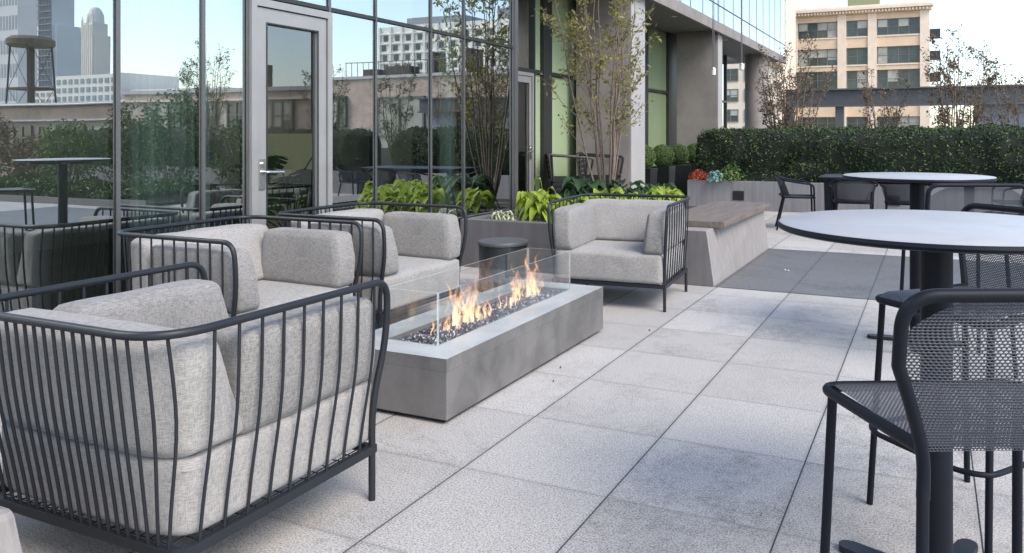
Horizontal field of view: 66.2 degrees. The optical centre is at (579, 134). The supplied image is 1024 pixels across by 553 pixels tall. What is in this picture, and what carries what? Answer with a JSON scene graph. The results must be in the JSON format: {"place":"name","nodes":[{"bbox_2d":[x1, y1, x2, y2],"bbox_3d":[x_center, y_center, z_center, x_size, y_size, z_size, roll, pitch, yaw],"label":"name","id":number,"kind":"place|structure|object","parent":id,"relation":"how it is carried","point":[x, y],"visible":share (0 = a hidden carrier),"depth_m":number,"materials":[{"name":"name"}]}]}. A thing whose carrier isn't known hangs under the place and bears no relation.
{"place":"outdoors","nodes":[
{"label":"outdoors","id":0,"kind":"place"},
{"bbox_2d":[0,506,21,552],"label":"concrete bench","id":1,"kind":"object","parent":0,"point":[9,540],"visible":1,"depth_m":1.79,"materials":[{"name":"grey concrete"}]},
{"bbox_2d":[0,202,1023,552],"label":"terrace paving","id":2,"kind":"structure","parent":0,"point":[692,420],"depth_m":3.16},
{"bbox_2d":[0,262,389,552],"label":"armchair","id":3,"kind":"object","parent":2,"relation":"on","point":[185,408],"visible":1,"depth_m":2.28,"materials":[{"name":"grey fabric"}]},
{"bbox_2d":[117,215,363,317],"bbox_3d":[-1.908,0.914,4.416,0.953,0.798,0.965,0,0,24],"label":"armchair","id":4,"kind":"object","parent":2,"relation":"on","point":[249,267],"visible":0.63,"depth_m":4.51,"materials":[{"name":"fabric"}]},
{"bbox_2d":[278,202,467,328],"bbox_3d":[-1.433,0.914,5.420,0.953,0.798,0.965,0,0,24],"label":"armchair","id":5,"kind":"object","parent":2,"relation":"on","point":[400,246],"visible":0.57,"depth_m":5.37,"materials":[{"name":"fabric"}]},
{"bbox_2d":[0,0,786,311],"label":"glass building","id":6,"kind":"structure","parent":2,"relation":"on","point":[116,116],"depth_m":6.21,"materials":[{"name":"glass"}]},
{"bbox_2d":[268,155,311,227],"bbox_3d":[-2.494,0.719,6.614,1.324,1.168,1.311,0,0,24],"label":"chair","id":7,"kind":"object","parent":6,"relation":"on","point":[288,185],"visible":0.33,"depth_m":6.67,"materials":[{"name":"black metal"}]},
{"bbox_2d":[257,7,325,225],"bbox_3d":[-2.095,0.208,5.730,0.125,2.190,0.680,0,0,24],"label":"door","id":8,"kind":"structure","parent":6,"relation":"in","point":[265,16],"depth_m":5.79,"materials":[{"name":"metal"}]},
{"bbox_2d":[518,75,532,197],"bbox_3d":[-0.887,0.208,11.735,0.125,2.190,0.740,0,0,24],"label":"door","id":9,"kind":"structure","parent":6,"relation":"in","point":[522,79],"depth_m":12.01,"materials":[{"name":"metal"}]},
{"bbox_2d":[711,0,715,75],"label":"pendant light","id":10,"kind":"object","parent":6,"relation":"hanging from","point":[713,71],"visible":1,"depth_m":15.83,"materials":[{"name":"metal"}]},
{"bbox_2d":[739,63,743,70],"bbox_3d":[3.858,-5.077,18.556,0.098,7.120,0.098,0,0,-10],"label":"pendant light","id":11,"kind":"object","parent":6,"relation":"hanging from","point":[741,66],"visible":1,"depth_m":18.52,"materials":[{"name":"metal"}]},
{"bbox_2d":[366,248,602,421],"bbox_3d":[-0.509,1.036,4.487,0.636,0.551,1.840,0,0,24],"label":"fire pit","id":12,"kind":"object","parent":2,"relation":"on","point":[448,380],"visible":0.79,"depth_m":3.97,"materials":[{"name":"grey concrete"}]},
{"bbox_2d":[399,281,563,345],"bbox_3d":[-0.508,0.884,4.488,0.309,0.375,1.496,0,0,24],"label":"fire glass","id":13,"kind":"object","parent":12,"relation":"on","point":[482,316],"depth_m":4.36,"materials":[{"name":"grey glass"}]},
{"bbox_2d":[478,237,528,291],"bbox_3d":[-0.641,1.104,6.599,0.428,0.418,0.428,0,0,24],"label":"side table","id":14,"kind":"object","parent":2,"relation":"on","point":[494,247],"visible":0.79,"depth_m":6.43,"materials":[{"name":"black metal"}]},
{"bbox_2d":[546,153,593,200],"bbox_3d":[-0.159,0.801,12.189,0.702,1.024,0.680,0,0,-6],"label":"lounge chair","id":15,"kind":"object","parent":2,"relation":"on","point":[556,182],"visible":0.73,"depth_m":11.87,"materials":[{"name":"black paint"}]},
{"bbox_2d":[576,152,623,192],"bbox_3d":[0.341,0.801,12.570,0.702,1.024,0.680,0,0,9],"label":"lounge chair","id":16,"kind":"object","parent":2,"relation":"on","point":[580,166],"visible":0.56,"depth_m":12.33,"materials":[{"name":"black paint"}]},
{"bbox_2d":[460,201,769,286],"bbox_3d":[0.505,1.049,8.372,2.590,0.528,2.483,0,0,24],"label":"planter","id":17,"kind":"object","parent":2,"relation":"on","point":[725,239],"visible":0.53,"depth_m":7.46,"materials":[{"name":"concrete"}]},
{"bbox_2d":[490,210,514,219],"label":"hosta","id":18,"kind":"object","parent":17,"relation":"on","point":[501,215],"visible":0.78,"depth_m":7.88,"materials":[{"name":"plant"}]},
{"bbox_2d":[489,213,545,221],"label":"pebble mulch","id":19,"kind":"object","parent":17,"relation":"on","point":[535,219],"visible":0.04,"depth_m":8.04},
{"bbox_2d":[515,189,548,216],"bbox_3d":[-0.492,0.781,8.464,0.413,0.373,0.491,0,0,-5],"label":"hosta","id":20,"kind":"object","parent":17,"relation":"on","point":[519,196],"visible":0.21,"depth_m":8.36,"materials":[{"name":"green plant"}]},
{"bbox_2d":[518,177,565,221],"bbox_3d":[-0.361,0.715,7.942,0.549,0.550,0.495,0,0,-42],"label":"hosta","id":21,"kind":"object","parent":17,"relation":"on","point":[533,206],"visible":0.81,"depth_m":7.87,"materials":[{"name":"green plant"}]},
{"bbox_2d":[553,196,588,210],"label":"hosta","id":22,"kind":"object","parent":17,"relation":"on","point":[584,198],"visible":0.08,"depth_m":7.69,"materials":[{"name":"green plant"}]},
{"bbox_2d":[559,176,608,201],"bbox_3d":[0.065,0.737,8.740,0.704,0.542,0.638,0,0,24],"label":"hosta","id":23,"kind":"object","parent":17,"relation":"on","point":[580,187],"visible":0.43,"depth_m":8.64,"materials":[{"name":"green plant"}]},
{"bbox_2d":[530,0,661,184],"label":"multi stem tree","id":24,"kind":"object","parent":17,"relation":"on","point":[613,133],"visible":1,"depth_m":9.14,"materials":[{"name":"green plant"}]},
{"bbox_2d":[590,187,623,198],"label":"hosta","id":25,"kind":"object","parent":17,"relation":"on","point":[619,190],"visible":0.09,"depth_m":8.13,"materials":[{"name":"green plant"}]},
{"bbox_2d":[591,196,626,198],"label":"hosta","id":26,"kind":"object","parent":17,"relation":"on","point":[597,197],"visible":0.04,"depth_m":7.74,"materials":[{"name":"green plant"}]},
{"bbox_2d":[606,179,649,198],"bbox_3d":[0.522,0.754,8.828,0.642,0.498,0.568,0,0,24],"label":"hosta","id":27,"kind":"object","parent":17,"relation":"on","point":[639,189],"visible":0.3,"depth_m":8.80,"materials":[{"name":"green plant"}]},
{"bbox_2d":[625,188,664,199],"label":"hosta","id":28,"kind":"object","parent":17,"relation":"on","point":[655,190],"visible":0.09,"depth_m":7.82,"materials":[{"name":"green plant"}]},
{"bbox_2d":[643,183,676,194],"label":"hosta","id":29,"kind":"object","parent":17,"relation":"on","point":[672,186],"visible":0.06,"depth_m":8.93,"materials":[{"name":"green plant"}]},
{"bbox_2d":[647,186,684,200],"bbox_3d":[0.924,0.761,8.399,0.486,0.431,0.484,0,0,-16],"label":"hosta","id":30,"kind":"object","parent":17,"relation":"on","point":[664,190],"visible":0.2,"depth_m":8.35,"materials":[{"name":"green plant"}]},
{"bbox_2d":[547,193,689,311],"bbox_3d":[0.356,0.914,6.308,0.965,0.798,0.953,0,0,19],"label":"armchair","id":31,"kind":"object","parent":2,"relation":"on","point":[633,242],"visible":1,"depth_m":6.02,"materials":[{"name":"fabric"}]},
{"bbox_2d":[645,145,657,192],"bbox_3d":[1.163,0.743,14.126,0.466,1.121,0.465,0,0,24],"label":"topiary","id":32,"kind":"object","parent":2,"relation":"on","point":[650,172],"visible":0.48,"depth_m":13.97,"materials":[{"name":"green plant"}]},
{"bbox_2d":[651,144,675,189],"bbox_3d":[1.602,0.743,15.025,0.466,1.121,0.465,0,0,24],"label":"topiary","id":33,"kind":"object","parent":2,"relation":"on","point":[665,157],"visible":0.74,"depth_m":14.86,"materials":[{"name":"green plant"}]},
{"bbox_2d":[669,143,690,198],"bbox_3d":[2.009,0.743,15.881,0.466,1.121,0.465,0,0,-16],"label":"topiary","id":34,"kind":"object","parent":2,"relation":"on","point":[682,168],"visible":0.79,"depth_m":15.71,"materials":[{"name":"green plant"}]},
{"bbox_2d":[685,143,696,178],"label":"topiary","id":35,"kind":"object","parent":2,"relation":"on","point":[691,147],"visible":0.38,"depth_m":16.70,"materials":[{"name":"green plant"}]},
{"bbox_2d":[774,173,815,229],"bbox_3d":[2.991,0.928,10.876,0.555,0.776,0.597,0,0,12],"label":"dining chair","id":36,"kind":"object","parent":2,"relation":"on","point":[784,191],"visible":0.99,"depth_m":10.72,"materials":[{"name":"grey metal"}]},
{"bbox_2d":[829,178,877,209],"bbox_3d":[3.494,0.928,9.965,0.597,0.776,0.555,0,0,16],"label":"dining chair","id":37,"kind":"object","parent":2,"relation":"on","point":[840,197],"visible":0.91,"depth_m":9.78,"materials":[{"name":"grey metal"}]},
{"bbox_2d":[687,179,1023,214],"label":"planter","id":38,"kind":"object","parent":2,"relation":"on","point":[700,192],"visible":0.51,"depth_m":13.23,"materials":[{"name":"concrete"}]},
{"bbox_2d":[688,168,707,179],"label":"red flowers","id":39,"kind":"object","parent":38,"relation":"on","point":[701,176],"visible":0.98,"depth_m":13.84,"materials":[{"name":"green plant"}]},
{"bbox_2d":[706,170,725,182],"bbox_3d":[2.385,0.747,13.736,0.339,0.248,0.358,0,0,-12],"label":"ornamental cabbage","id":40,"kind":"object","parent":38,"relation":"on","point":[713,176],"visible":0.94,"depth_m":13.67,"materials":[{"name":"blue plant"}]},
{"bbox_2d":[719,164,745,181],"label":"shrub","id":41,"kind":"object","parent":38,"relation":"on","point":[727,173],"visible":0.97,"depth_m":13.66,"materials":[{"name":"green plant"}]},
{"bbox_2d":[752,34,836,129],"bbox_3d":[3.986,-0.543,14.545,1.562,2.532,1.240,0,0,24],"label":"tree","id":42,"kind":"object","parent":38,"relation":"on","point":[784,122],"visible":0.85,"depth_m":14.47,"materials":[{"name":"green plant"}]},
{"bbox_2d":[695,123,1023,187],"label":"hedge","id":43,"kind":"object","parent":38,"relation":"on","point":[812,154],"visible":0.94,"depth_m":12.97,"materials":[{"name":"green plant"}]},
{"bbox_2d":[857,67,913,128],"bbox_3d":[5.420,-0.245,13.882,0.969,1.926,0.882,0,0,24],"label":"tree","id":44,"kind":"object","parent":38,"relation":"on","point":[898,119],"visible":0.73,"depth_m":13.84,"materials":[{"name":"brown plant"}]},
{"bbox_2d":[917,23,999,127],"bbox_3d":[6.484,-0.572,13.357,1.312,2.581,1.121,0,0,24],"label":"tree","id":45,"kind":"object","parent":38,"relation":"on","point":[953,66],"visible":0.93,"depth_m":13.28,"materials":[{"name":"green plant"}]},
{"bbox_2d":[980,56,1023,126],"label":"tree","id":46,"kind":"object","parent":38,"relation":"on","point":[1009,105],"visible":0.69,"depth_m":13.18,"materials":[{"name":"brown plant"}]},
{"bbox_2d":[714,248,1023,310],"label":"dark paving strip","id":47,"kind":"object","parent":2,"relation":"on","point":[855,275],"visible":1,"depth_m":7.29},
{"bbox_2d":[818,174,974,211],"bbox_3d":[4.288,0.942,10.517,1.960,0.742,0.840,0,0,24],"label":"dining table","id":48,"kind":"object","parent":2,"relation":"on","point":[827,179],"visible":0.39,"depth_m":10.53,"materials":[{"name":"grey metal"}]},
{"bbox_2d":[777,209,1023,552],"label":"bar table","id":49,"kind":"object","parent":2,"relation":"on","point":[937,239],"visible":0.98,"depth_m":2.23,"materials":[{"name":"grey metal"}]},
{"bbox_2d":[785,84,1023,127],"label":"steel frame","id":50,"kind":"object","parent":2,"relation":"on","point":[839,99],"visible":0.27,"depth_m":19.29,"materials":[{"name":"grey metal"}]},
{"bbox_2d":[879,184,930,208],"bbox_3d":[4.082,0.928,9.776,0.597,0.776,0.555,0,0,28],"label":"dining chair","id":51,"kind":"object","parent":2,"relation":"on","point":[889,192],"visible":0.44,"depth_m":9.64,"materials":[{"name":"grey metal"}]},
{"bbox_2d":[842,172,997,351],"bbox_3d":[2.136,0.787,4.938,0.898,1.052,0.898,0,0,1],"label":"bar table","id":52,"kind":"object","parent":2,"relation":"on","point":[918,182],"visible":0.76,"depth_m":4.90,"materials":[{"name":"grey metal"}]},
{"bbox_2d":[820,288,1023,552],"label":"bar stool","id":53,"kind":"object","parent":2,"relation":"on","point":[917,435],"visible":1,"depth_m":1.37,"materials":[{"name":"grey metal"}]},
{"bbox_2d":[866,203,1023,552],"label":"bar stool","id":54,"kind":"object","parent":2,"relation":"on","point":[883,300],"visible":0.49,"depth_m":2.77,"materials":[{"name":"grey metal"}]},
{"bbox_2d":[899,183,1023,379],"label":"bar stool","id":55,"kind":"object","parent":2,"relation":"on","point":[956,205],"visible":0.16,"depth_m":4.18,"materials":[{"name":"grey metal"}]},
{"bbox_2d":[991,181,1023,212],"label":"dining chair","id":56,"kind":"object","parent":2,"relation":"on","point":[1022,195],"visible":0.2,"depth_m":10.06,"materials":[{"name":"grey metal"}]},
{"bbox_2d":[727,0,795,128],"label":"apartment tower","id":57,"kind":"structure","parent":0,"point":[735,97],"depth_m":105.80,"materials":[{"name":"beige concrete"}]},
{"bbox_2d":[727,109,738,121],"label":"window","id":58,"kind":"structure","parent":57,"relation":"in","point":[732,114],"depth_m":105.70,"materials":[{"name":"grey glass"}]},
{"bbox_2d":[727,89,738,101],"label":"window","id":59,"kind":"structure","parent":57,"relation":"in","point":[732,94],"depth_m":105.70,"materials":[{"name":"grey glass"}]},
{"bbox_2d":[727,68,738,80],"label":"window","id":60,"kind":"structure","parent":57,"relation":"in","point":[732,74],"depth_m":105.70,"materials":[{"name":"grey glass"}]},
{"bbox_2d":[796,0,1023,127],"label":"sky","id":61,"kind":"structure","parent":0,"point":[1001,22],"materials":[{"name":"white"}]},
{"label":"ground","id":62,"kind":"structure","parent":0,"visible":0},
{"bbox_2d":[796,0,939,127],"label":"office building","id":63,"kind":"structure","parent":62,"relation":"on","point":[885,41],"depth_m":122.33,"materials":[{"name":"beige concrete"}]},
{"bbox_2d":[798,117,834,127],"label":"window","id":64,"kind":"structure","parent":63,"relation":"in","point":[823,121],"depth_m":125.26,"materials":[{"name":"grey glass"}]},
{"bbox_2d":[798,22,836,38],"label":"window","id":65,"kind":"structure","parent":63,"relation":"in","point":[824,29],"depth_m":125.55,"materials":[{"name":"grey glass"}]},
{"bbox_2d":[798,49,836,66],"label":"window","id":66,"kind":"structure","parent":63,"relation":"in","point":[827,57],"depth_m":125.37,"materials":[{"name":"grey glass"}]},
{"bbox_2d":[798,71,836,88],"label":"window","id":67,"kind":"structure","parent":63,"relation":"in","point":[820,76],"depth_m":125.43,"materials":[{"name":"grey glass"}]},
{"bbox_2d":[847,20,867,36],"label":"window","id":68,"kind":"structure","parent":63,"relation":"in","point":[860,27],"depth_m":123.06,"materials":[{"name":"grey glass"}]},
{"bbox_2d":[847,47,867,64],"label":"window","id":69,"kind":"structure","parent":63,"relation":"in","point":[855,56],"depth_m":123.06,"materials":[{"name":"grey glass"}]},
{"bbox_2d":[847,70,867,87],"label":"window","id":70,"kind":"structure","parent":63,"relation":"in","point":[852,76],"depth_m":123.21,"materials":[{"name":"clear glass"}]},
{"bbox_2d":[847,117,867,127],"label":"window","id":71,"kind":"structure","parent":63,"relation":"in","point":[854,121],"depth_m":123.12,"materials":[{"name":"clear glass"}]},
{"bbox_2d":[877,17,919,34],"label":"window","id":72,"kind":"structure","parent":63,"relation":"in","point":[911,25],"depth_m":120.60,"materials":[{"name":"grey glass"}]},
{"bbox_2d":[877,45,919,63],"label":"window","id":73,"kind":"structure","parent":63,"relation":"in","point":[891,54],"depth_m":120.60,"materials":[{"name":"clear glass"}]},
{"bbox_2d":[877,69,919,87],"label":"window","id":74,"kind":"structure","parent":63,"relation":"in","point":[885,78],"depth_m":120.60,"materials":[{"name":"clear glass"}]},
{"bbox_2d":[877,116,919,127],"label":"window","id":75,"kind":"structure","parent":63,"relation":"in","point":[912,120],"depth_m":120.13,"materials":[{"name":"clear glass"}]}
]}

